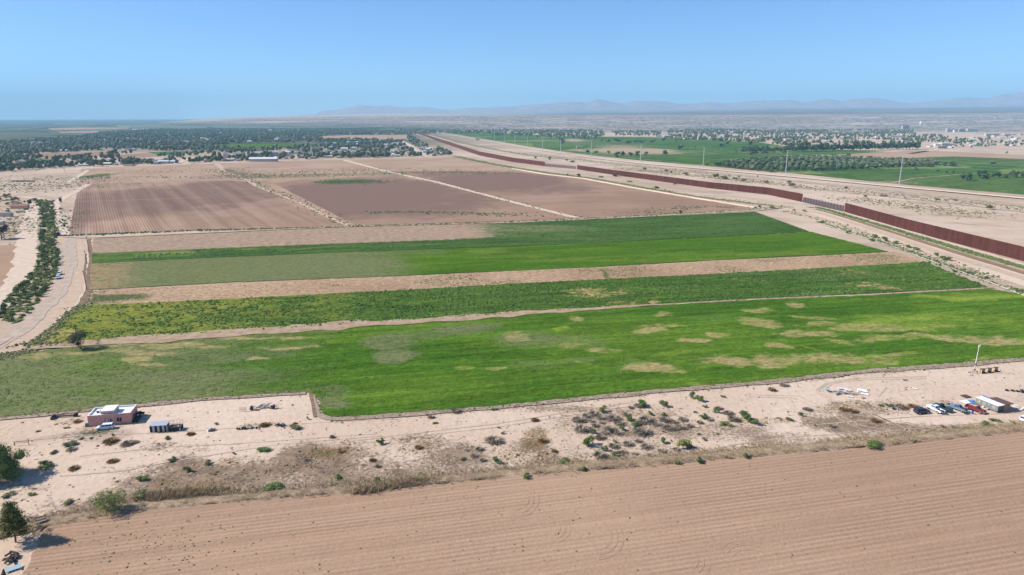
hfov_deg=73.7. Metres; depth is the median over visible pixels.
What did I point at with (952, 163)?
tree
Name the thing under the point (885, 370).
margin weeds
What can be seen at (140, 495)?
bush
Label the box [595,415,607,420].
dry brush
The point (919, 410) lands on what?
off roader
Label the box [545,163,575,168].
gate fence
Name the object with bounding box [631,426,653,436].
dry brush
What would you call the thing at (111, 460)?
dry brush
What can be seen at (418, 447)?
dry brush
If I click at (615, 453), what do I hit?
bush
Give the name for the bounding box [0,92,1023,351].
ground
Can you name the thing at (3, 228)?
shade tree
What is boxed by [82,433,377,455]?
wheel rut
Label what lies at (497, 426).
wheel rut
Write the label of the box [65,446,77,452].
dry brush
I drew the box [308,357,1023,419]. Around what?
field margin
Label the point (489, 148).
weed bank
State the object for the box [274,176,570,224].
ploughed field
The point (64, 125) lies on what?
orchard
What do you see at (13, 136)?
field
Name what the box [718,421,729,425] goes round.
bush
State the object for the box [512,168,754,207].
spoil bank
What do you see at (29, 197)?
dirt track
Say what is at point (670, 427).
dry brush
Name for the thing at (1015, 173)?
tree
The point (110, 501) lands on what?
green bush
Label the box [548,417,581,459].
wheel rut
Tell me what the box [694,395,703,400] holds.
bush
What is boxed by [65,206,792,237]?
dirt track
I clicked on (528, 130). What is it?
orchard
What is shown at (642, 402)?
bush
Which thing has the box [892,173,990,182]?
field track
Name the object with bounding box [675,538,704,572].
wheel rut
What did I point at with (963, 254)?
canal bed
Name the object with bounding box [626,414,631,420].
bush
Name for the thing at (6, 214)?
mobile home
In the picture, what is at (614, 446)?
dry brush
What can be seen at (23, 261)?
dirt track
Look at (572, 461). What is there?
bank brush
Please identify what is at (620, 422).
dry brush
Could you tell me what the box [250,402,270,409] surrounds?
pipe stack
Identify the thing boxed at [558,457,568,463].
bush
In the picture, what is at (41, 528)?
dry brush
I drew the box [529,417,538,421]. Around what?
dry brush
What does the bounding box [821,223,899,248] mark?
concrete ditch
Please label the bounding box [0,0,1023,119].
sky
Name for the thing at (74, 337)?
desert bush
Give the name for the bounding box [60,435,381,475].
wheel rut
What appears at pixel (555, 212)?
dirt track
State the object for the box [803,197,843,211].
gate fence
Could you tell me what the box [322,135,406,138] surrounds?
field
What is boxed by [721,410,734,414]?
dry brush
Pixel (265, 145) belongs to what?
field
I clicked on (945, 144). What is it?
village house
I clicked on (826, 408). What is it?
wheel rut
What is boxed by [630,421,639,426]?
bush
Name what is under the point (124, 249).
dark alfalfa field
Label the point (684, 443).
bush
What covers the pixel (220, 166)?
dirt track
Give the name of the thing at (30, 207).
yard scrub
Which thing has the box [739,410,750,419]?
bush
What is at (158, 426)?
striped shed
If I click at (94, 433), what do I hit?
dry weeds
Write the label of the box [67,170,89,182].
dirt track
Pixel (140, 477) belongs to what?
bush
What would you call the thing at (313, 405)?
ditch
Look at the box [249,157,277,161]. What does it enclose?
village house
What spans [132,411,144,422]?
junk heap
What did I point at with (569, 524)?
wheel rut
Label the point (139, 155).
field
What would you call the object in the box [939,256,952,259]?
bush
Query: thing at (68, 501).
bush
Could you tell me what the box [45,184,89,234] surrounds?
dirt track
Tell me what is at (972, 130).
village house
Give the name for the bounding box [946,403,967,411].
pickup truck
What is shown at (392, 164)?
fallow field
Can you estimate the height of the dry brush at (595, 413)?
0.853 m
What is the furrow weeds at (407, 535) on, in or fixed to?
on the tilled field at (942, 543)
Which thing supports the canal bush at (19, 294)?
on the ground at (1000, 114)
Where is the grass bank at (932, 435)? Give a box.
[0,424,1023,537]
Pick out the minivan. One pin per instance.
(109, 425)
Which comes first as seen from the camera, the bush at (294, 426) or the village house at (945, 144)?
the bush at (294, 426)
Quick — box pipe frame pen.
[168,420,182,430]
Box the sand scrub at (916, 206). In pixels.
[0,152,1022,246]
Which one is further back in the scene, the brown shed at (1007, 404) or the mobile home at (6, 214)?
the mobile home at (6, 214)
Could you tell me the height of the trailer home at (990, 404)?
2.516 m
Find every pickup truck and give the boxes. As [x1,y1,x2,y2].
[926,404,945,413]
[933,403,952,411]
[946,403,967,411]
[964,404,986,413]
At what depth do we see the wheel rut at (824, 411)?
213.36 m
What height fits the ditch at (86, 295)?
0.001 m
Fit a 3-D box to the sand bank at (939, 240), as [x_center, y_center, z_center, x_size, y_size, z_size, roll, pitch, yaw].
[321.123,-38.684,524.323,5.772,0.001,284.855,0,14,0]
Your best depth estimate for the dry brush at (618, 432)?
199.89 m
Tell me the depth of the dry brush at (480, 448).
189.89 m
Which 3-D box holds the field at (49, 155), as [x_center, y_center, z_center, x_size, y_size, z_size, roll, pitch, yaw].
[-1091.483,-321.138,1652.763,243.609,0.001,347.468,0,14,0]
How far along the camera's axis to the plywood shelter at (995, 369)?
248.34 m
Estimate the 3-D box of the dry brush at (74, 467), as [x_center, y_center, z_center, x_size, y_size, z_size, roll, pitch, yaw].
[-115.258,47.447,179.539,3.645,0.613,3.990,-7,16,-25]
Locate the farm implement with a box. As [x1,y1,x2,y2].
[50,412,77,419]
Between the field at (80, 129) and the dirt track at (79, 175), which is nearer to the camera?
the dirt track at (79, 175)
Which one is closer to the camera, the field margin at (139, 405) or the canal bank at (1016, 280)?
the field margin at (139, 405)
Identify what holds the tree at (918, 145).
on the ground at (1000, 114)
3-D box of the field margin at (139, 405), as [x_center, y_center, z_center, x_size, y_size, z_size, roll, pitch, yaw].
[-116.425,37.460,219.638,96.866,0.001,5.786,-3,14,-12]
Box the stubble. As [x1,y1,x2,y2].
[84,254,915,302]
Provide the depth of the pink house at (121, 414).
205.48 m
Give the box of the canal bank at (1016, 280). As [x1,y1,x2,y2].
[782,207,1023,285]
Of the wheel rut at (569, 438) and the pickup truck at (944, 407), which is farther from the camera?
the pickup truck at (944, 407)
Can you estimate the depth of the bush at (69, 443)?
192.15 m
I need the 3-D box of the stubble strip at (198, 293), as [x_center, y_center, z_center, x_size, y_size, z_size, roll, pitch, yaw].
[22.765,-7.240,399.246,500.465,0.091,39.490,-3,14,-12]
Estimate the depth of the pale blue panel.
139.49 m
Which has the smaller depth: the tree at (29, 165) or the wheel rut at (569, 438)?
the wheel rut at (569, 438)
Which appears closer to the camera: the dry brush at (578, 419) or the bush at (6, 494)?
the bush at (6, 494)
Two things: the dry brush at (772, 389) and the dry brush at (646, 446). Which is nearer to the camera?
the dry brush at (646, 446)
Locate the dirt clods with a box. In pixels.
[547,173,1004,280]
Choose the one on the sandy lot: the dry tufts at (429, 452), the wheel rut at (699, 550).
the dry tufts at (429, 452)
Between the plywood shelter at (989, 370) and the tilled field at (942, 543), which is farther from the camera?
the plywood shelter at (989, 370)
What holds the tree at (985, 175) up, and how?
on the ground at (1000, 114)
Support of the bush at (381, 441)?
on the sandy lot
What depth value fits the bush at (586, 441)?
191.58 m
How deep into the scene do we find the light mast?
245.47 m
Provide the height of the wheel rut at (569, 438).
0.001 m
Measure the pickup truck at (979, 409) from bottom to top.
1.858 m
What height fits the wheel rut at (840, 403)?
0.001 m
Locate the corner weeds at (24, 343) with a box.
[0,302,91,360]
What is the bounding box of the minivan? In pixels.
[95,422,114,430]
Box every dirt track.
[0,203,39,306]
[1,196,56,201]
[23,287,991,350]
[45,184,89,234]
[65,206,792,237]
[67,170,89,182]
[214,163,352,225]
[343,160,576,217]
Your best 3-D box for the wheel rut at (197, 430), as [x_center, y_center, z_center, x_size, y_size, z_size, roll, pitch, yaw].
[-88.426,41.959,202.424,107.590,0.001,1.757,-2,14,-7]
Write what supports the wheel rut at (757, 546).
on the tilled field at (942, 543)
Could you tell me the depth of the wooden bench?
154.82 m
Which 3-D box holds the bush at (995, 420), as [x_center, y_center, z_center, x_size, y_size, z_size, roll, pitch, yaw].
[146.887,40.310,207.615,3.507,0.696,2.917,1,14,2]
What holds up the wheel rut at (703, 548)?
on the tilled field at (942, 543)
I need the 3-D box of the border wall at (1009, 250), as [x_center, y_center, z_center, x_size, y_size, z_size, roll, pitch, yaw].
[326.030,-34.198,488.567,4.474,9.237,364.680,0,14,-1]
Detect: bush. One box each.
[0,490,16,497]
[1,298,15,302]
[11,292,23,296]
[30,283,40,288]
[31,290,42,296]
[34,270,42,274]
[36,460,52,469]
[41,283,49,287]
[61,440,77,446]
[63,498,72,505]
[66,330,89,348]
[86,488,128,516]
[132,488,147,500]
[135,475,148,479]
[166,456,176,460]
[182,466,191,470]
[257,447,271,451]
[261,481,280,490]
[289,424,302,429]
[375,437,383,443]
[523,472,529,478]
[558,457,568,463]
[583,435,593,444]
[599,405,606,411]
[611,451,620,456]
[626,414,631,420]
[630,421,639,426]
[638,399,646,405]
[659,400,667,405]
[675,439,691,446]
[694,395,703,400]
[698,413,707,417]
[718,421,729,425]
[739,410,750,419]
[747,416,758,423]
[866,439,882,448]
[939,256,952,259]
[988,418,1000,421]
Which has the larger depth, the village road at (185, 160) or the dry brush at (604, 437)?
the village road at (185, 160)
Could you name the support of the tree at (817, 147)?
on the ground at (1000, 114)
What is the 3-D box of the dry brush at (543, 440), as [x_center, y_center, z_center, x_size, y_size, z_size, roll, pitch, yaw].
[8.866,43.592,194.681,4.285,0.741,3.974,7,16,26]
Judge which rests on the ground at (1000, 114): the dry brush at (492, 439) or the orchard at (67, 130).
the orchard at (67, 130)
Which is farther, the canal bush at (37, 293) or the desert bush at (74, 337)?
the canal bush at (37, 293)
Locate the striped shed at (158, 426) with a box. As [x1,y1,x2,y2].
[149,420,169,432]
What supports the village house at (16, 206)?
on the ground at (1000, 114)
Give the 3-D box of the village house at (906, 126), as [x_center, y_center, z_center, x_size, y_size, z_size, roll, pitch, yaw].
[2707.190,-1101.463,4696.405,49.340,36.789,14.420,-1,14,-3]
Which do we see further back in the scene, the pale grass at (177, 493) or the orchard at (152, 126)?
the orchard at (152, 126)
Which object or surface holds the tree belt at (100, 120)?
on the ground at (1000, 114)
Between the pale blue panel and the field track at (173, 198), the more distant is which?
the field track at (173, 198)
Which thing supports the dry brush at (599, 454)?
on the sandy lot
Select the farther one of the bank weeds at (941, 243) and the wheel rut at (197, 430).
the bank weeds at (941, 243)
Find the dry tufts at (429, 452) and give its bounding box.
[3,371,1003,515]
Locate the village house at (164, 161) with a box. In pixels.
[158,160,169,163]
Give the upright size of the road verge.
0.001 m
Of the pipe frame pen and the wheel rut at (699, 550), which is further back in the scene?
the pipe frame pen
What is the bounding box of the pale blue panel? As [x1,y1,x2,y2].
[6,563,21,572]
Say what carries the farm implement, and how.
on the sandy lot
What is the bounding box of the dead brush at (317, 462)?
[0,364,1019,518]
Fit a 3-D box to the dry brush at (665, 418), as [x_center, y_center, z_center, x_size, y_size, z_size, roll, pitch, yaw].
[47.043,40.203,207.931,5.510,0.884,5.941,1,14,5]
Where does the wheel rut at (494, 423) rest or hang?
on the sandy lot
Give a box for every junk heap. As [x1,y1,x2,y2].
[2,550,19,563]
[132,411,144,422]
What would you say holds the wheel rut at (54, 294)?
on the road at (67, 246)
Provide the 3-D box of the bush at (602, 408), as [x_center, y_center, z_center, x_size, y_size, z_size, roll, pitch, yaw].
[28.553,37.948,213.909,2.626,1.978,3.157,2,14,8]
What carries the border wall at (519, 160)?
on the ground at (1000, 114)
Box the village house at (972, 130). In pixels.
[966,128,977,131]
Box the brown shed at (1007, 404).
[990,397,1013,411]
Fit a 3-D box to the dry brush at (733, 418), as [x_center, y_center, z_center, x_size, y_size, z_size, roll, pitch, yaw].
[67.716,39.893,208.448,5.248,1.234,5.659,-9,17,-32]
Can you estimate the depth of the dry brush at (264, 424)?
204.87 m
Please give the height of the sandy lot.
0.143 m
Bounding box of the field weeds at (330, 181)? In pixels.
[20,167,790,235]
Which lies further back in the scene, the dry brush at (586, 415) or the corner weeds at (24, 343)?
the corner weeds at (24, 343)
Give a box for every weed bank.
[434,135,569,159]
[452,156,768,205]
[628,170,1023,212]
[844,215,1023,267]
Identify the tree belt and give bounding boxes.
[2,122,77,122]
[14,120,61,120]
[76,120,126,120]
[108,123,148,123]
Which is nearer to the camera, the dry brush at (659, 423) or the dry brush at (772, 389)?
the dry brush at (659, 423)
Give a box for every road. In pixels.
[0,236,90,347]
[173,155,203,163]
[402,141,426,156]
[418,134,765,200]
[426,134,558,161]
[436,132,1023,197]
[753,198,1023,279]
[908,139,1023,153]
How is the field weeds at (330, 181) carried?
on the ground at (1000, 114)
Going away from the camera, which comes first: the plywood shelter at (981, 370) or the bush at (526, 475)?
the bush at (526, 475)
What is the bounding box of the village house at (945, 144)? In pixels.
[939,142,949,146]
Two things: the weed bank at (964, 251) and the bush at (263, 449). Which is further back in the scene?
the weed bank at (964, 251)
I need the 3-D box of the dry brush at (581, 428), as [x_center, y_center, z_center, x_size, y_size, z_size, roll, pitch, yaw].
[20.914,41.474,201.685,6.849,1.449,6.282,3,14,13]
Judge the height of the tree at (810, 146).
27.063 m
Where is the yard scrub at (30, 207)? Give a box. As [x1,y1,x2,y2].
[0,180,120,236]
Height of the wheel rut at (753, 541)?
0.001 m
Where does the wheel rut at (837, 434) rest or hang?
on the sandy lot
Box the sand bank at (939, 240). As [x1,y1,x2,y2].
[843,212,1023,264]
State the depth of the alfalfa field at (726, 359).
265.03 m
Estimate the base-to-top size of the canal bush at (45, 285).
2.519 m
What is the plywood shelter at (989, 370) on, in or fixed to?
on the sandy lot
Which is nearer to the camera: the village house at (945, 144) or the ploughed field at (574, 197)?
the ploughed field at (574, 197)
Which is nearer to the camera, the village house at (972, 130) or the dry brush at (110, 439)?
the dry brush at (110, 439)
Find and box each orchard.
[0,124,82,126]
[48,128,130,131]
[117,124,398,128]
[512,129,534,132]
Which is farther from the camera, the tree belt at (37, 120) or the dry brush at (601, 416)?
the tree belt at (37, 120)
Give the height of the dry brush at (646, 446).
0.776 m
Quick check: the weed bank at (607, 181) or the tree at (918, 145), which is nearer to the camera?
the weed bank at (607, 181)
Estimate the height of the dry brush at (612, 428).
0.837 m
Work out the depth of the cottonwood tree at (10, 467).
173.48 m
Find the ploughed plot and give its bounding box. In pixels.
[0,245,16,286]
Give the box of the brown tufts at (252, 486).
[2,371,1016,509]
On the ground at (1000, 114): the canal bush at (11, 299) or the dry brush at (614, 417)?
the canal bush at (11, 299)
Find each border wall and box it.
[410,130,544,165]
[577,165,802,201]
[844,203,1023,260]
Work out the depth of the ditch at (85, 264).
418.77 m
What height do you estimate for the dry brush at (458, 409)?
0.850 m
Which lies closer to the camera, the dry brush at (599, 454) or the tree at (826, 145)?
the dry brush at (599, 454)
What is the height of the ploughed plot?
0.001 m
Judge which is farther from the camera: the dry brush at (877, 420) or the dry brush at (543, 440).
the dry brush at (877, 420)
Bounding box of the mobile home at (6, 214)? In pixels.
[0,213,13,216]
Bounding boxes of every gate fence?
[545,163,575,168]
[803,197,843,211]
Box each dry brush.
[36,524,47,531]
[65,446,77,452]
[67,465,81,470]
[102,436,119,444]
[106,457,119,463]
[118,439,136,447]
[258,422,272,427]
[413,445,423,449]
[451,408,462,413]
[475,446,483,451]
[484,435,505,445]
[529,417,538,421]
[538,438,549,443]
[571,416,586,422]
[573,423,590,432]
[580,413,591,418]
[587,411,601,416]
[592,450,608,459]
[594,434,606,440]
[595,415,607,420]
[599,430,611,435]
[603,425,616,430]
[606,414,622,422]
[608,442,619,448]
[612,430,622,434]
[613,420,626,425]
[622,440,633,446]
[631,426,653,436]
[633,403,646,408]
[638,413,656,424]
[638,420,647,425]
[640,443,652,449]
[651,421,662,426]
[657,448,667,454]
[658,416,672,423]
[661,423,678,431]
[674,424,688,429]
[677,417,688,421]
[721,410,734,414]
[726,415,742,421]
[767,387,776,391]
[801,407,813,411]
[839,407,849,411]
[845,407,858,413]
[870,418,882,422]
[895,403,909,409]
[908,403,919,407]
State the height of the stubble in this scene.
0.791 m
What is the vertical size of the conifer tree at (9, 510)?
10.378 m
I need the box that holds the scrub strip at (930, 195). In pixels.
[529,152,1023,207]
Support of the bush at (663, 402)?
on the sandy lot
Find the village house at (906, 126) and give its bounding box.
[901,125,909,128]
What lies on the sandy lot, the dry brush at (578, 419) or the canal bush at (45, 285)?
the dry brush at (578, 419)
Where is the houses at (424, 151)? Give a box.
[11,128,1022,203]
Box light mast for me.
[971,345,980,373]
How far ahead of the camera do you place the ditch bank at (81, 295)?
368.75 m
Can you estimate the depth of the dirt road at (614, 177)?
1005.23 m
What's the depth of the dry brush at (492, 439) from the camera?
194.69 m
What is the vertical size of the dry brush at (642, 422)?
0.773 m
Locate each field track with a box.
[83,194,295,201]
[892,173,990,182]
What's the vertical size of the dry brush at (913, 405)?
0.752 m
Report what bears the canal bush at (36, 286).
on the ground at (1000, 114)
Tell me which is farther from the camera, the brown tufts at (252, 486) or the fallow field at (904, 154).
the fallow field at (904, 154)
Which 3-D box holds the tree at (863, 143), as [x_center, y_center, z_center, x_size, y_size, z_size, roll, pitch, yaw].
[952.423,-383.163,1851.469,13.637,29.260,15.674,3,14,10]
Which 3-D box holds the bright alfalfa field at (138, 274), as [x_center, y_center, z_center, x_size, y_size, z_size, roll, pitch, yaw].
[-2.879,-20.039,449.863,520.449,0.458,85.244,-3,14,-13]
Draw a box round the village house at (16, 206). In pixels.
[10,204,29,208]
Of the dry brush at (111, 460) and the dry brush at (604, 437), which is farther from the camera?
the dry brush at (604, 437)
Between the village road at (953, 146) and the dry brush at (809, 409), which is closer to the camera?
the dry brush at (809, 409)
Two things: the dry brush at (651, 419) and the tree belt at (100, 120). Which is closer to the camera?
the dry brush at (651, 419)
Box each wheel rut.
[0,254,65,344]
[0,254,68,345]
[19,419,389,440]
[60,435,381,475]
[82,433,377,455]
[360,405,634,443]
[361,401,635,439]
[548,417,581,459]
[550,513,570,541]
[553,417,587,459]
[598,520,623,559]
[599,522,617,554]
[674,534,710,574]
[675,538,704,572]
[697,421,993,451]
[720,540,786,556]
[726,545,788,564]
[770,397,890,432]
[771,395,887,429]
[795,412,1023,426]
[816,376,925,430]
[818,379,910,431]
[822,378,925,431]
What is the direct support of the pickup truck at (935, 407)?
on the sandy lot
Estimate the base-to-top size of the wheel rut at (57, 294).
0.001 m
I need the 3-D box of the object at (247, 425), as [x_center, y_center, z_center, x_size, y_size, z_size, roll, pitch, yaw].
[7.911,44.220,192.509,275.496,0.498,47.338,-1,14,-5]
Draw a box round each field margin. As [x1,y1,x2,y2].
[0,391,305,419]
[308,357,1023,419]
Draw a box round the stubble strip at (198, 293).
[86,251,925,304]
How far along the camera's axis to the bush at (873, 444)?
190.27 m
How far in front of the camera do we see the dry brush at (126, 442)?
192.98 m
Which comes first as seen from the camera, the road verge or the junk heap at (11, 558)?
the junk heap at (11, 558)
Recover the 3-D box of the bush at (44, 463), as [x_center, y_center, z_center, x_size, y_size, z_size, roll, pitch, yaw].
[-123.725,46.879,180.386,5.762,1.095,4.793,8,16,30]
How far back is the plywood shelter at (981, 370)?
246.47 m
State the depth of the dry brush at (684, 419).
208.71 m
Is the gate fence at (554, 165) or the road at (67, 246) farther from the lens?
the gate fence at (554, 165)
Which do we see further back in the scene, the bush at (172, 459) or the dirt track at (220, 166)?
the dirt track at (220, 166)
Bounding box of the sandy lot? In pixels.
[0,302,1023,574]
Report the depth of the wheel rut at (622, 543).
147.62 m
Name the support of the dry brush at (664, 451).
on the sandy lot
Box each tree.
[0,225,7,238]
[0,440,29,481]
[0,500,33,542]
[26,162,33,169]
[795,143,801,149]
[808,142,814,149]
[814,144,819,151]
[823,143,828,151]
[860,141,865,150]
[896,142,903,149]
[916,140,921,147]
[948,161,956,165]
[964,172,972,179]
[980,173,990,178]
[1012,171,1019,177]
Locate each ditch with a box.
[41,239,92,335]
[77,254,86,304]
[309,393,316,416]
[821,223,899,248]
[910,253,1023,295]
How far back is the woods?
2336.71 m
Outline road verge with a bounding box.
[0,235,99,353]
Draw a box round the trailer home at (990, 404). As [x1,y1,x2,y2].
[976,396,1004,412]
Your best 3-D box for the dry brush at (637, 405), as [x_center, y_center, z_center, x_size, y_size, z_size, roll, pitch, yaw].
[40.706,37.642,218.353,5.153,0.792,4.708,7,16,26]
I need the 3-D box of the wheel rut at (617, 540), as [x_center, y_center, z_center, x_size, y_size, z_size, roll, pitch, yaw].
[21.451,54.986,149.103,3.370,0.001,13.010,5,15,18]
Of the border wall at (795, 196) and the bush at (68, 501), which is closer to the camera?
the bush at (68, 501)
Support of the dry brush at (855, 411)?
on the sandy lot
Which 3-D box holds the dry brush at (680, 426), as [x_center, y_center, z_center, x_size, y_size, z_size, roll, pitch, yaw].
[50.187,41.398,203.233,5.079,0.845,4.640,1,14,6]
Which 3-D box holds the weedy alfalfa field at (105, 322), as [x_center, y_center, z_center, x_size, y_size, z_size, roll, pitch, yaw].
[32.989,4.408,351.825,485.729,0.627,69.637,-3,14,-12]
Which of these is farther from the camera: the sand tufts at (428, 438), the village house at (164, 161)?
the village house at (164, 161)
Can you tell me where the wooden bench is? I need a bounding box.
[35,515,45,523]
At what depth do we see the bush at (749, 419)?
205.61 m
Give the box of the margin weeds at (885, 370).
[1,357,1023,422]
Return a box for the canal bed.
[816,209,1023,273]
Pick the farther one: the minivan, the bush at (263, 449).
the minivan
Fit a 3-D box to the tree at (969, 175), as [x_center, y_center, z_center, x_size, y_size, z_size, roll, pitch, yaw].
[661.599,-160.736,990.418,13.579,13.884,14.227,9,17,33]
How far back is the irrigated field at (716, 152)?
1509.82 m
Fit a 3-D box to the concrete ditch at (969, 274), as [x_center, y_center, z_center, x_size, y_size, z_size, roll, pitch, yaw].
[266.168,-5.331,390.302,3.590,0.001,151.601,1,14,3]
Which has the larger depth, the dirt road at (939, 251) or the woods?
the woods
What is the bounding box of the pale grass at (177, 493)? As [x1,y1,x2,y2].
[130,472,437,501]
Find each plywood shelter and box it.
[979,368,987,373]
[986,368,994,372]
[992,367,1000,371]
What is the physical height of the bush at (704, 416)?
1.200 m
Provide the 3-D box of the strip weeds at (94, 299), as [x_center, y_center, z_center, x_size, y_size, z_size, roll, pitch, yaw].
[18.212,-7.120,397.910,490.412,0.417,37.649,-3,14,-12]
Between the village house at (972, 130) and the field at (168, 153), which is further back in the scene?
the village house at (972, 130)
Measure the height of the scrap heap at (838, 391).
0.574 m
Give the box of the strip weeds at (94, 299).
[85,254,900,302]
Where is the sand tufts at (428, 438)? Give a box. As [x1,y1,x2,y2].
[7,361,1022,514]
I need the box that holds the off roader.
[913,407,930,414]
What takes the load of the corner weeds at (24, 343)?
on the alfalfa field at (726, 359)
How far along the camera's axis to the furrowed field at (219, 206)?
681.00 m
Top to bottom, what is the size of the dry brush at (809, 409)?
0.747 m
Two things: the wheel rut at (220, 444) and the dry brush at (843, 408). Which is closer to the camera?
the wheel rut at (220, 444)
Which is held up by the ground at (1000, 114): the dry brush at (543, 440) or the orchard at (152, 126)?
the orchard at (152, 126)
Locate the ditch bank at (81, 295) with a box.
[43,238,92,331]
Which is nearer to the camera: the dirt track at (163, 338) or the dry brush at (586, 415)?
the dry brush at (586, 415)
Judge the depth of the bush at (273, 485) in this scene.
169.77 m
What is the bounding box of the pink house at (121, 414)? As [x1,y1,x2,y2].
[87,404,137,426]
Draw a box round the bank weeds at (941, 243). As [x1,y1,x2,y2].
[442,136,1023,293]
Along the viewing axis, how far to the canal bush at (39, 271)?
401.62 m
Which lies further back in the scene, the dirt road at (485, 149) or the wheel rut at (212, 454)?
the dirt road at (485, 149)
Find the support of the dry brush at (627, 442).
on the sandy lot
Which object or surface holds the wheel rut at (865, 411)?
on the sandy lot
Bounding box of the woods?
[0,127,1023,172]
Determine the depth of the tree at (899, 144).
1890.05 m
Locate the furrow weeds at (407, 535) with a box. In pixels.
[19,428,1022,574]
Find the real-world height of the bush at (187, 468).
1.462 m
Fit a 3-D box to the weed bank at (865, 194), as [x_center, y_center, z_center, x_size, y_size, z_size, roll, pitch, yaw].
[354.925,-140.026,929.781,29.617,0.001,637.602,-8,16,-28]
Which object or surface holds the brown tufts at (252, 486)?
on the sandy lot
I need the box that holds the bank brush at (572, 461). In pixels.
[27,421,1023,525]
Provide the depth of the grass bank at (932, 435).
177.41 m
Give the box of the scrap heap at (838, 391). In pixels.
[830,390,859,394]
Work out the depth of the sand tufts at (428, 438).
197.56 m
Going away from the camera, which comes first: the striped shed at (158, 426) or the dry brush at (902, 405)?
the striped shed at (158, 426)
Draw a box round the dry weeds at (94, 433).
[71,428,117,435]
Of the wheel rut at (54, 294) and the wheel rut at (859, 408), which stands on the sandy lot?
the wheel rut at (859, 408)
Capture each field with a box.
[0,132,59,138]
[0,289,1023,416]
[22,431,1023,574]
[24,151,120,158]
[34,262,986,343]
[48,128,127,132]
[69,180,343,234]
[72,157,754,234]
[89,232,887,289]
[91,212,808,262]
[115,153,156,157]
[149,151,206,154]
[221,143,321,148]
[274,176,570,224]
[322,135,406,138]
[393,171,750,216]
[451,131,1023,193]
[793,150,1023,158]
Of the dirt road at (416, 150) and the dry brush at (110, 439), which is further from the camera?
the dirt road at (416, 150)
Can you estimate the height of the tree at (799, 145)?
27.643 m
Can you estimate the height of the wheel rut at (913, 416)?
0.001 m
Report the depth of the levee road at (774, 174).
1035.65 m

